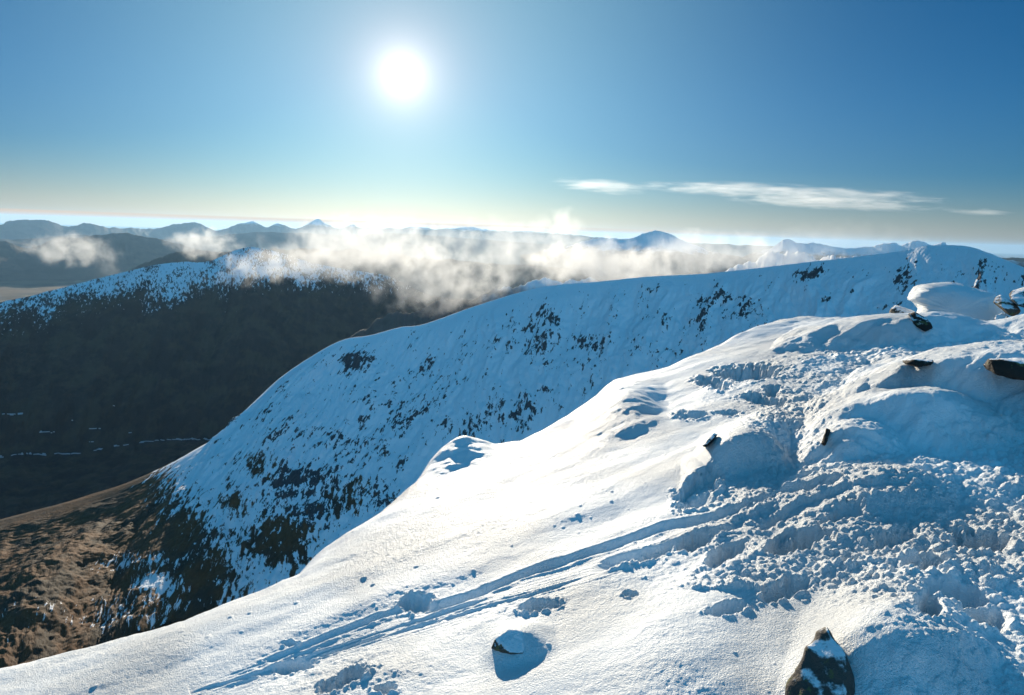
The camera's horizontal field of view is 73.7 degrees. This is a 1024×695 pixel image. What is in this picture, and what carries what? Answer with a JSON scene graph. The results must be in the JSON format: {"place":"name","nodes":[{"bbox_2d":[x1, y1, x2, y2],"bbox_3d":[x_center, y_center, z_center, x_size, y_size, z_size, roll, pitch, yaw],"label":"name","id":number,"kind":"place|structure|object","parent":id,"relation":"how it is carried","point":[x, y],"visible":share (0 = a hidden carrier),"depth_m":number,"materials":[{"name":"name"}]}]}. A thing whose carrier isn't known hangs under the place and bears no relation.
{"place":"outdoors","nodes":[
{"label":"outdoors","id":0,"kind":"place"},
{"bbox_2d":[0,233,202,280],"bbox_3d":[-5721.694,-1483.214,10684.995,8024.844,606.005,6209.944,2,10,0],"label":"moorland hill","id":1,"kind":"structure","parent":0,"point":[92,257],"depth_m":9780.66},
{"bbox_2d":[0,405,210,457],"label":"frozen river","id":2,"kind":"structure","parent":0,"point":[44,454],"depth_m":2125.96,"materials":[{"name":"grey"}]},
{"bbox_2d":[0,247,470,518],"bbox_3d":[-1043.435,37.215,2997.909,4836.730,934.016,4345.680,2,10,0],"label":"snowy hill","id":3,"kind":"structure","parent":0,"point":[194,350],"depth_m":2482.46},
{"bbox_2d":[0,232,568,264],"bbox_3d":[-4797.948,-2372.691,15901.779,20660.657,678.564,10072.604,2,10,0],"label":"blue hills","id":4,"kind":"structure","parent":0,"point":[458,249],"depth_m":16831.31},
{"bbox_2d":[131,248,599,299],"bbox_3d":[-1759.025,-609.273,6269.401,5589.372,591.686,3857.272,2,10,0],"label":"brown hill","id":5,"kind":"structure","parent":0,"point":[454,279],"depth_m":6309.96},
{"bbox_2d":[0,219,773,256],"bbox_3d":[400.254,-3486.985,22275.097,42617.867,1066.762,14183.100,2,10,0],"label":"distant hills","id":6,"kind":"structure","parent":0,"point":[23,229],"depth_m":24756.30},
{"bbox_2d":[350,277,598,337],"bbox_3d":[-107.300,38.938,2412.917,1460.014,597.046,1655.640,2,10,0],"label":"rocky spur","id":7,"kind":"structure","parent":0,"point":[439,309],"depth_m":2367.11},
{"bbox_2d":[0,311,1023,694],"bbox_3d":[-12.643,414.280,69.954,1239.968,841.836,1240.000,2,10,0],"label":"snow slope","id":8,"kind":"structure","parent":0,"point":[630,535],"depth_m":3.81,"materials":[{"name":"white snow"}]},
{"bbox_2d":[491,628,523,653],"bbox_3d":[-0.001,1.380,3.157,0.185,0.251,0.351,2,10,0],"label":"boulder","id":9,"kind":"object","parent":8,"relation":"on","point":[509,641],"visible":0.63,"depth_m":3.02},
{"bbox_2d":[703,433,717,446],"bbox_3d":[1.455,0.689,4.992,0.091,0.152,0.379,6,10,22],"label":"stone","id":10,"kind":"object","parent":8,"relation":"on","point":[711,438],"visible":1,"depth_m":4.88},
{"bbox_2d":[785,627,854,694],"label":"boulder","id":11,"kind":"object","parent":8,"relation":"on","point":[823,667],"visible":0.95,"depth_m":2.30,"materials":[{"name":"grey stone"}]},
{"bbox_2d":[821,428,830,445],"bbox_3d":[2.140,0.626,4.638,0.041,0.211,0.376,7,11,29],"label":"stone","id":12,"kind":"object","parent":8,"relation":"on","point":[825,436],"visible":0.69,"depth_m":4.50,"materials":[{"name":"black stone"}]},
{"bbox_2d":[889,305,914,312],"bbox_3d":[5.928,-0.474,10.297,0.455,0.319,1.214,7,11,29],"label":"rock","id":13,"kind":"object","parent":8,"relation":"on","point":[896,309],"visible":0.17,"depth_m":10.05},
{"bbox_2d":[903,358,933,366],"bbox_3d":[3.009,0.102,5.051,0.187,0.146,0.938,8,11,32],"label":"rock ledge","id":14,"kind":"object","parent":8,"relation":"on","point":[915,362],"visible":1,"depth_m":4.68,"materials":[{"name":"grey stone"}]},
{"bbox_2d":[908,312,932,331],"bbox_3d":[4.652,-0.315,7.796,0.244,0.212,0.974,7,11,29],"label":"rock","id":15,"kind":"object","parent":8,"relation":"on","point":[919,321],"visible":0.99,"depth_m":7.46,"materials":[{"name":"black stone"}]},
{"bbox_2d":[907,282,1004,320],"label":"boulder","id":16,"kind":"structure","parent":8,"relation":"on","point":[953,297],"depth_m":9.19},
{"bbox_2d":[994,313,1007,319],"bbox_3d":[5.801,-0.345,8.080,0.132,0.134,0.594,9,12,38],"label":"rock","id":17,"kind":"object","parent":8,"relation":"on","point":[1000,316],"visible":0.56,"depth_m":7.95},
{"bbox_2d":[983,358,1023,379],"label":"rock ledge","id":18,"kind":"object","parent":8,"relation":"on","point":[1011,368],"visible":0.95,"depth_m":4.38,"materials":[{"name":"grey stone"}]},
{"bbox_2d":[993,295,1020,315],"bbox_3d":[6.022,-0.521,8.302,0.279,0.241,0.987,9,12,35],"label":"rock","id":19,"kind":"object","parent":8,"relation":"on","point":[1009,307],"visible":0.98,"depth_m":7.99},
{"bbox_2d":[1009,287,1023,307],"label":"rock","id":20,"kind":"object","parent":8,"relation":"on","point":[1016,296],"visible":1,"depth_m":8.03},
{"bbox_2d":[0,245,1023,667],"bbox_3d":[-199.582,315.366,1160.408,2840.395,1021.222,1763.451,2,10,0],"label":"corrie ridge","id":21,"kind":"structure","parent":0,"point":[294,471],"depth_m":868.55,"materials":[{"name":"white snow"}]},
{"bbox_2d":[0,223,1023,633],"bbox_3d":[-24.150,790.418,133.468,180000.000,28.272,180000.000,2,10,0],"label":"valley ground","id":22,"kind":"structure","parent":0,"point":[14,289],"depth_m":8094.11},
{"bbox_2d":[0,0,1023,253],"label":"sky","id":23,"kind":"structure","parent":0,"point":[834,123],"materials":[{"name":"blue"}]},
{"bbox_2d":[520,230,749,281],"bbox_3d":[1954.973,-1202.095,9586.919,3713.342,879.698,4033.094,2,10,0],"label":"dark peak","id":24,"kind":"structure","parent":0,"point":[654,253],"depth_m":9145.03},
{"bbox_2d":[725,251,857,271],"bbox_3d":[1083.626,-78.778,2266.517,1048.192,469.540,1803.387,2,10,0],"label":"snowy shoulder","id":25,"kind":"object","parent":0,"point":[770,258],"visible":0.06,"depth_m":2277.83},
{"bbox_2d":[741,239,1023,266],"bbox_3d":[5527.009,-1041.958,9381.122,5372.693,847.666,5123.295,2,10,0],"label":"jagged hills","id":26,"kind":"structure","parent":0,"point":[818,251],"depth_m":9553.80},
{"bbox_2d":[1002,257,1023,261],"bbox_3d":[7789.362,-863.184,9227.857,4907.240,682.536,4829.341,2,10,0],"label":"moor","id":27,"kind":"structure","parent":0,"point":[1017,259],"depth_m":9562.57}
]}

